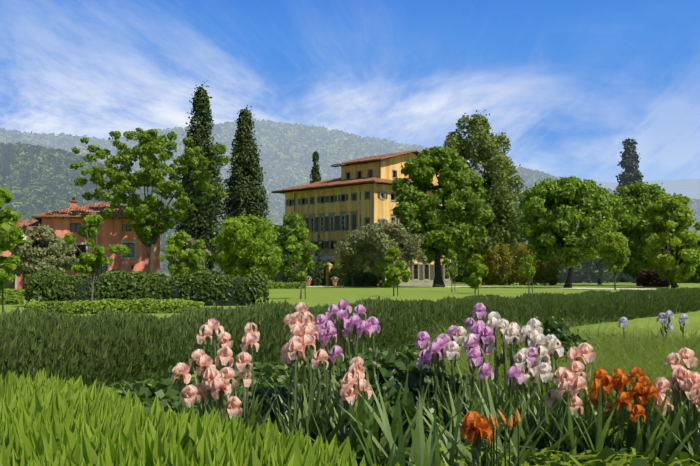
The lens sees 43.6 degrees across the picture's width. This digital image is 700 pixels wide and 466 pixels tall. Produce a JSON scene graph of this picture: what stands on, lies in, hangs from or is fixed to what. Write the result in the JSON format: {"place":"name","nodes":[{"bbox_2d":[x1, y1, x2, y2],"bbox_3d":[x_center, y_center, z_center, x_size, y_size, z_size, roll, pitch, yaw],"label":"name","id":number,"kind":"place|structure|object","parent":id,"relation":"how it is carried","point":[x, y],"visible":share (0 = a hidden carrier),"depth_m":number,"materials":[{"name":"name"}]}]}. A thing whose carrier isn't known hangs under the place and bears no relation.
{"place":"outdoors","nodes":[
{"label":"outdoors","id":0,"kind":"place"},
{"bbox_2d":[0,243,22,290],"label":"tree","id":1,"kind":"object","parent":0,"point":[8,267],"depth_m":27.38,"materials":[{"name":"green plant"}]},
{"bbox_2d":[0,187,25,250],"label":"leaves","id":2,"kind":"object","parent":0,"point":[11,232],"visible":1,"depth_m":15.62,"materials":[{"name":"green plant"}]},
{"bbox_2d":[64,213,130,300],"bbox_3d":[-9.335,1.071,32.296,2.288,3.625,1.710,0,-3,-2],"label":"tree","id":3,"kind":"object","parent":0,"point":[87,260],"depth_m":32.16,"materials":[{"name":"green plant"}]},
{"bbox_2d":[158,230,205,274],"bbox_3d":[-8.305,1.631,43.659,2.283,3.635,1.932,0,-3,-2],"label":"tree","id":4,"kind":"object","parent":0,"point":[173,243],"depth_m":43.47,"materials":[{"name":"green plant"}]},
{"bbox_2d":[3,121,416,211],"bbox_3d":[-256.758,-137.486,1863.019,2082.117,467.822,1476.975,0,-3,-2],"label":"hill","id":5,"kind":"structure","parent":0,"point":[252,135],"depth_m":2488.29,"materials":[{"name":"green plant"}]},
{"bbox_2d":[4,123,426,199],"bbox_3d":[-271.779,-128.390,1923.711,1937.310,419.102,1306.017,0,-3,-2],"label":"cypress","id":6,"kind":"object","parent":5,"relation":"on","point":[217,128],"visible":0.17,"depth_m":2289.56,"materials":[{"name":"green plant"}]},
{"bbox_2d":[0,118,466,225],"bbox_3d":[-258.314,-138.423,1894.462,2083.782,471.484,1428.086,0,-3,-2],"label":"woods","id":7,"kind":"object","parent":5,"relation":"on","point":[276,171],"visible":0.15,"depth_m":2400.96,"materials":[{"name":"green plant"}]},
{"bbox_2d":[242,377,317,414],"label":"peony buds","id":8,"kind":"object","parent":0,"point":[270,379],"visible":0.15,"depth_m":5.93,"materials":[{"name":"plant"}]},
{"bbox_2d":[286,224,317,298],"bbox_3d":[-2.702,1.616,49.209,1.865,4.212,2.362,0,-3,-2],"label":"tree","id":9,"kind":"object","parent":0,"point":[298,248],"depth_m":49.04,"materials":[{"name":"green plant"}]},
{"bbox_2d":[0,280,699,392],"bbox_3d":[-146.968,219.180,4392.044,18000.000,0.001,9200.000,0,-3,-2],"label":"ground","id":10,"kind":"structure","parent":0,"point":[320,296],"depth_m":61.88,"materials":[{"name":"green plant"}]},
{"bbox_2d":[2,281,3,312],"bbox_3d":[-10.986,1.852,27.681,0.087,1.601,0.054,0,-3,-2],"label":"tree stake","id":11,"kind":"object","parent":10,"relation":"on","point":[2,299],"visible":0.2,"depth_m":27.66,"materials":[{"name":"brown wood"}]},
{"bbox_2d":[0,293,24,304],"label":"hedge","id":12,"kind":"object","parent":10,"relation":"on","point":[20,298],"depth_m":39.68,"materials":[{"name":"green plant"}]},
{"bbox_2d":[0,288,39,296],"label":"box","id":13,"kind":"object","parent":10,"relation":"on","point":[10,291],"depth_m":51.84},
{"bbox_2d":[11,235,33,287],"bbox_3d":[-23.270,1.727,56.185,4.568,4.674,4.000,0,-3,-2],"label":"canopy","id":14,"kind":"object","parent":10,"relation":"on","point":[25,237],"visible":0.17,"depth_m":56.62,"materials":[{"name":"fabric"}]},
{"bbox_2d":[22,224,26,288],"bbox_3d":[-21.594,1.765,57.944,0.340,4.772,0.294,0,-3,-2],"label":"lamp","id":15,"kind":"object","parent":10,"relation":"on","point":[24,226],"visible":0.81,"depth_m":57.95,"materials":[{"name":"metal"}]},
{"bbox_2d":[9,224,71,288],"bbox_3d":[-20.894,1.796,58.332,4.114,4.842,4.746,0,-3,-2],"label":"olive","id":16,"kind":"object","parent":10,"relation":"on","point":[52,251],"depth_m":57.45,"materials":[{"name":"green plant"}]},
{"bbox_2d":[24,300,69,313],"bbox_3d":[-10.155,2.531,29.572,1.618,0.523,0.657,1,-3,-18],"label":"box","id":17,"kind":"object","parent":10,"relation":"on","point":[29,305],"depth_m":29.38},
{"bbox_2d":[34,235,78,272],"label":"olive","id":18,"kind":"object","parent":10,"relation":"on","point":[69,261],"depth_m":66.23,"materials":[{"name":"plant"}]},
{"bbox_2d":[63,300,92,313],"bbox_3d":[-9.319,2.542,29.868,1.148,0.538,0.778,0,-3,-2],"label":"box","id":19,"kind":"object","parent":10,"relation":"on","point":[83,304],"depth_m":29.67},
{"bbox_2d":[1,197,168,289],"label":"farmhouse","id":20,"kind":"object","parent":10,"relation":"on","point":[114,229],"visible":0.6,"depth_m":76.69,"materials":[{"name":"orange paint"}]},
{"bbox_2d":[23,269,152,301],"bbox_3d":[-11.187,2.341,37.625,5.384,1.666,1.539,1,-3,-17],"label":"hedge","id":21,"kind":"object","parent":10,"relation":"on","point":[32,280],"depth_m":37.10,"materials":[{"name":"green plant"}]},
{"bbox_2d":[97,268,98,299],"bbox_3d":[-9.282,2.079,32.262,0.087,1.601,0.054,0,-3,-2],"label":"tree stake","id":22,"kind":"object","parent":10,"relation":"on","point":[98,281],"visible":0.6,"depth_m":32.26,"materials":[{"name":"brown wood"}]},
{"bbox_2d":[85,298,128,313],"bbox_3d":[-8.374,2.526,30.151,1.773,0.575,0.732,1,-3,-14],"label":"box","id":23,"kind":"object","parent":10,"relation":"on","point":[115,305],"depth_m":29.92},
{"bbox_2d":[124,298,162,313],"bbox_3d":[-7.197,2.548,30.466,1.655,0.604,0.896,0,-3,-2],"label":"box","id":24,"kind":"object","parent":10,"relation":"on","point":[145,302],"depth_m":30.22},
{"bbox_2d":[69,127,229,271],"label":"tree","id":25,"kind":"object","parent":10,"relation":"on","point":[148,146],"depth_m":72.22,"materials":[{"name":"green plant"}]},
{"bbox_2d":[156,298,204,312],"bbox_3d":[-6.019,2.557,30.707,1.812,0.574,0.880,0,-3,-2],"label":"box","id":26,"kind":"object","parent":10,"relation":"on","point":[176,302],"depth_m":30.49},
{"bbox_2d":[165,238,210,275],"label":"olive","id":27,"kind":"object","parent":10,"relation":"on","point":[189,243],"visible":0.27,"depth_m":72.23,"materials":[{"name":"plant"}]},
{"bbox_2d":[174,81,225,270],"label":"cypress","id":28,"kind":"object","parent":10,"relation":"on","point":[199,133],"depth_m":109.67,"materials":[{"name":"green plant"}]},
{"bbox_2d":[0,367,399,465],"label":"grass","id":29,"kind":"structure","parent":10,"relation":"on","point":[50,421],"depth_m":2.79,"materials":[{"name":"green plant"}]},
{"bbox_2d":[138,270,270,305],"bbox_3d":[-6.710,2.433,38.736,6.388,1.630,1.803,0,-3,-2],"label":"hedge","id":30,"kind":"object","parent":10,"relation":"on","point":[260,281],"depth_m":38.10,"materials":[{"name":"green plant"}]},
{"bbox_2d":[221,105,269,272],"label":"cypress","id":31,"kind":"object","parent":10,"relation":"on","point":[246,191],"visible":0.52,"depth_m":116.48,"materials":[{"name":"green plant"}]},
{"bbox_2d":[209,213,286,277],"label":"bush","id":32,"kind":"object","parent":10,"relation":"on","point":[260,253],"depth_m":89.24,"materials":[{"name":"green plant"}]},
{"bbox_2d":[272,230,287,281],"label":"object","id":33,"kind":"object","parent":10,"relation":"on","point":[279,275],"depth_m":133.75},
{"bbox_2d":[266,281,306,288],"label":"box","id":34,"kind":"object","parent":10,"relation":"on","point":[272,284],"depth_m":91.17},
{"bbox_2d":[272,212,311,273],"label":"tree","id":35,"kind":"object","parent":10,"relation":"on","point":[294,220],"depth_m":126.77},
{"bbox_2d":[282,269,313,285],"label":"shrub","id":36,"kind":"object","parent":10,"relation":"on","point":[291,274],"depth_m":120.71,"materials":[{"name":"green plant"}]},
{"bbox_2d":[308,151,320,182],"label":"cypress","id":37,"kind":"object","parent":10,"relation":"on","point":[316,176],"visible":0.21,"depth_m":165.28,"materials":[{"name":"green plant"}]},
{"bbox_2d":[308,262,328,285],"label":"shrub","id":38,"kind":"object","parent":10,"relation":"on","point":[311,272],"depth_m":117.99,"materials":[{"name":"green plant"}]},
{"bbox_2d":[315,233,323,285],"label":"cypress","id":39,"kind":"object","parent":10,"relation":"on","point":[318,253],"depth_m":115.67,"materials":[{"name":"green plant"}]},
{"bbox_2d":[325,263,331,285],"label":"gate pillar","id":40,"kind":"structure","parent":10,"relation":"on","point":[328,266],"depth_m":117.57,"materials":[{"name":"beige stone"}]},
{"bbox_2d":[328,264,370,285],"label":"shrub","id":41,"kind":"object","parent":10,"relation":"on","point":[334,270],"depth_m":116.65,"materials":[{"name":"green plant"}]},
{"bbox_2d":[0,287,699,386],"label":"grass","id":42,"kind":"structure","parent":10,"relation":"on","point":[116,343],"depth_m":12.21,"materials":[{"name":"green plant"}]},
{"bbox_2d":[339,239,365,286],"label":"young tree","id":43,"kind":"object","parent":10,"relation":"on","point":[347,269],"depth_m":103.78,"materials":[{"name":"green plant"}]},
{"bbox_2d":[271,150,450,284],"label":"villa","id":44,"kind":"object","parent":10,"relation":"on","point":[354,196],"visible":0.52,"depth_m":130.54,"materials":[{"name":"paint"}]},
{"bbox_2d":[345,272,381,286],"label":"shrub","id":45,"kind":"object","parent":10,"relation":"on","point":[378,279],"depth_m":110.44,"materials":[{"name":"green plant"}]},
{"bbox_2d":[334,219,427,287],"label":"olive","id":46,"kind":"object","parent":10,"relation":"on","point":[379,239],"depth_m":98.70,"materials":[{"name":"green plant"}]},
{"bbox_2d":[378,246,410,295],"bbox_3d":[2.863,2.442,56.113,2.182,3.245,2.175,0,-3,-2],"label":"tree","id":47,"kind":"object","parent":10,"relation":"on","point":[393,274],"depth_m":56.00,"materials":[{"name":"green plant"}]},
{"bbox_2d":[389,145,495,286],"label":"tree","id":48,"kind":"object","parent":10,"relation":"on","point":[462,202],"depth_m":102.33,"materials":[{"name":"green plant"}]},
{"bbox_2d":[441,250,457,291],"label":"tree","id":49,"kind":"object","parent":10,"relation":"on","point":[447,261],"depth_m":72.34,"materials":[{"name":"green plant"}]},
{"bbox_2d":[451,260,470,282],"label":"bush","id":50,"kind":"object","parent":10,"relation":"on","point":[462,272],"visible":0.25,"depth_m":180.73,"materials":[{"name":"green plant"}]},
{"bbox_2d":[462,254,488,293],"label":"tree","id":51,"kind":"object","parent":10,"relation":"on","point":[474,280],"depth_m":65.20,"materials":[{"name":"green plant"}]},
{"bbox_2d":[307,286,655,289],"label":"drive","id":52,"kind":"structure","parent":10,"relation":"on","point":[500,287],"depth_m":100.62,"materials":[{"name":"beige gravel"}]},
{"bbox_2d":[331,280,337,285],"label":"pot","id":53,"kind":"object","parent":52,"relation":"on","point":[334,282],"visible":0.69,"depth_m":115.49,"materials":[{"name":"ceramic"}]},
{"bbox_2d":[440,109,526,267],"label":"tree","id":54,"kind":"object","parent":10,"relation":"on","point":[486,144],"depth_m":144.63,"materials":[{"name":"green plant"}]},
{"bbox_2d":[479,254,496,284],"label":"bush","id":55,"kind":"object","parent":10,"relation":"on","point":[485,260],"visible":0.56,"depth_m":125.95,"materials":[{"name":"green plant"}]},
{"bbox_2d":[478,164,526,274],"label":"poplar","id":56,"kind":"object","parent":10,"relation":"on","point":[511,234],"depth_m":145.61,"materials":[{"name":"green plant"}]},
{"bbox_2d":[487,243,519,284],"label":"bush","id":57,"kind":"object","parent":10,"relation":"on","point":[502,255],"visible":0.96,"depth_m":125.06,"materials":[{"name":"green plant"}]},
{"bbox_2d":[506,241,543,284],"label":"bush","id":58,"kind":"object","parent":10,"relation":"on","point":[519,253],"visible":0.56,"depth_m":124.77,"materials":[{"name":"green plant"}]},
{"bbox_2d":[519,254,535,293],"bbox_3d":[10.826,2.612,53.503,1.138,2.652,1.033,0,-3,-2],"label":"tree","id":59,"kind":"object","parent":10,"relation":"on","point":[530,272],"depth_m":53.38,"materials":[{"name":"green plant"}]},
{"bbox_2d":[535,256,562,284],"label":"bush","id":60,"kind":"object","parent":10,"relation":"on","point":[550,277],"visible":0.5,"depth_m":123.91,"materials":[{"name":"green plant"}]},
{"bbox_2d":[515,175,624,287],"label":"tree","id":61,"kind":"object","parent":10,"relation":"on","point":[574,198],"depth_m":94.63,"materials":[{"name":"green plant"}]},
{"bbox_2d":[534,261,608,282],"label":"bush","id":62,"kind":"object","parent":10,"relation":"on","point":[564,270],"visible":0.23,"depth_m":166.32,"materials":[{"name":"green plant"}]},
{"bbox_2d":[562,262,625,282],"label":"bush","id":63,"kind":"object","parent":10,"relation":"on","point":[607,278],"visible":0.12,"depth_m":167.69,"materials":[{"name":"green plant"}]},
{"bbox_2d":[580,214,616,284],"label":"tree","id":64,"kind":"object","parent":10,"relation":"on","point":[596,272],"depth_m":133.57,"materials":[{"name":"green plant"}]},
{"bbox_2d":[603,274,626,281],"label":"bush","id":65,"kind":"object","parent":10,"relation":"on","point":[621,279],"visible":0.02,"depth_m":190.43,"materials":[{"name":"green plant"}]},
{"bbox_2d":[618,259,636,282],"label":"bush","id":66,"kind":"object","parent":10,"relation":"on","point":[630,279],"visible":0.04,"depth_m":169.91,"materials":[{"name":"green plant"}]},
{"bbox_2d":[615,138,647,240],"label":"conifer tree","id":67,"kind":"object","parent":10,"relation":"on","point":[630,161],"visible":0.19,"depth_m":199.84,"materials":[{"name":"green plant"}]},
{"bbox_2d":[596,180,684,285],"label":"tree","id":68,"kind":"object","parent":10,"relation":"on","point":[639,191],"depth_m":115.84,"materials":[{"name":"green plant"}]},
{"bbox_2d":[636,268,669,286],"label":"purple leaves","id":69,"kind":"object","parent":10,"relation":"on","point":[648,278],"visible":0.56,"depth_m":104.94,"materials":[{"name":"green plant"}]},
{"bbox_2d":[639,194,699,287],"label":"tree","id":70,"kind":"object","parent":10,"relation":"on","point":[664,265],"depth_m":97.44,"materials":[{"name":"green plant"}]},
{"bbox_2d":[682,264,699,282],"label":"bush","id":71,"kind":"object","parent":10,"relation":"on","point":[695,278],"visible":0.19,"depth_m":163.10,"materials":[{"name":"green plant"}]},
{"bbox_2d":[0,0,699,182],"label":"sky","id":72,"kind":"structure","parent":0,"point":[567,82],"materials":[{"name":"blue"}]},
{"bbox_2d":[320,348,468,430],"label":"iris buds","id":73,"kind":"object","parent":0,"point":[406,361],"visible":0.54,"depth_m":5.76,"materials":[{"name":"green plant"}]},
{"bbox_2d":[118,316,699,465],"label":"iris","id":74,"kind":"object","parent":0,"point":[362,432],"depth_m":5.25,"materials":[{"name":"green plant"}]},
{"bbox_2d":[313,299,538,384],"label":"purple irises","id":75,"kind":"object","parent":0,"point":[479,329],"visible":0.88,"depth_m":5.66,"materials":[{"name":"purple plant"}]},
{"bbox_2d":[170,302,699,418],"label":"pink irises","id":76,"kind":"object","parent":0,"point":[214,381],"visible":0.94,"depth_m":5.29,"materials":[{"name":"pink plant"}]},
{"bbox_2d":[179,307,696,462],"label":"stems","id":77,"kind":"object","parent":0,"point":[478,442],"visible":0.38,"depth_m":5.42,"materials":[{"name":"plant"}]},
{"bbox_2d":[443,311,563,382],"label":"white irises","id":78,"kind":"object","parent":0,"point":[532,329],"visible":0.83,"depth_m":5.53,"materials":[{"name":"white plant"}]},
{"bbox_2d":[501,316,590,357],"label":"peony buds","id":79,"kind":"object","parent":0,"point":[558,329],"visible":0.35,"depth_m":8.66,"materials":[{"name":"plant"}]},
{"bbox_2d":[460,366,658,443],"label":"orange irises","id":80,"kind":"object","parent":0,"point":[477,421],"visible":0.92,"depth_m":5.12,"materials":[{"name":"orange plant"}]},
{"bbox_2d":[598,231,630,289],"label":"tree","id":81,"kind":"object","parent":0,"point":[611,245],"depth_m":81.80,"materials":[{"name":"green plant"}]},
{"bbox_2d":[558,178,699,198],"bbox_3d":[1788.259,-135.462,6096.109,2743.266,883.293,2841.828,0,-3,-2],"label":"hill","id":82,"kind":"structure","parent":0,"point":[689,188],"depth_m":6933.92,"materials":[{"name":"blue"}]},
{"bbox_2d":[618,310,688,329],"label":"irises","id":83,"kind":"object","parent":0,"point":[663,317],"visible":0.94,"depth_m":9.94,"materials":[{"name":"purple plant"}]},
{"label":"bed soil","id":84,"kind":"structure","parent":0,"visible":0},
{"bbox_2d":[229,379,319,433],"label":"peony leaves","id":85,"kind":"object","parent":84,"relation":"on","point":[265,384],"visible":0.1,"depth_m":6.02,"materials":[{"name":"green plant"}]},
{"bbox_2d":[83,331,699,465],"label":"flower bed","id":86,"kind":"object","parent":84,"relation":"on","point":[165,389],"visible":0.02,"depth_m":7.92,"materials":[{"name":"green plant"}]},
{"bbox_2d":[319,349,466,462],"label":"peony leaves","id":87,"kind":"object","parent":84,"relation":"on","point":[390,363],"visible":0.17,"depth_m":5.66,"materials":[{"name":"green plant"}]},
{"bbox_2d":[178,311,699,457],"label":"fine grass","id":88,"kind":"structure","parent":84,"relation":"on","point":[612,354],"depth_m":8.07,"materials":[{"name":"green plant"}]},
{"bbox_2d":[477,408,520,465],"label":"iris buds","id":89,"kind":"object","parent":84,"relation":"on","point":[494,425],"visible":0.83,"depth_m":3.32,"materials":[{"name":"orange plant"}]},
{"bbox_2d":[503,320,586,370],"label":"peony leaves","id":90,"kind":"object","parent":84,"relation":"on","point":[563,328],"visible":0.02,"depth_m":8.64,"materials":[{"name":"green plant"}]},
{"bbox_2d":[438,416,699,465],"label":"plants","id":91,"kind":"object","parent":84,"relation":"on","point":[625,459],"visible":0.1,"depth_m":4.99,"materials":[{"name":"green plant"}]},
{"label":"near hill","id":92,"kind":"structure","parent":0,"visible":0},
{"bbox_2d":[2,144,219,267],"bbox_3d":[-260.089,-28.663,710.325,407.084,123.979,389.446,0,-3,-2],"label":"cypress","id":93,"kind":"object","parent":92,"relation":"on","point":[9,154],"visible":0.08,"depth_m":799.76,"materials":[{"name":"green plant"}]},
{"bbox_2d":[0,142,224,275],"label":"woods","id":94,"kind":"object","parent":92,"relation":"on","point":[49,187],"visible":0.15,"depth_m":807.13,"materials":[{"name":"green plant"}]},
{"bbox_3d":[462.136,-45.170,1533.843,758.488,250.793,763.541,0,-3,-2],"label":"hill","id":95,"kind":"structure","parent":0,"visible":0},
{"bbox_2d":[455,163,699,258],"bbox_3d":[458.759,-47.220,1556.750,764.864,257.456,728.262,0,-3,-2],"label":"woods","id":96,"kind":"object","parent":95,"relation":"on","point":[525,174],"depth_m":1808.63,"materials":[{"name":"green plant"}]}
]}

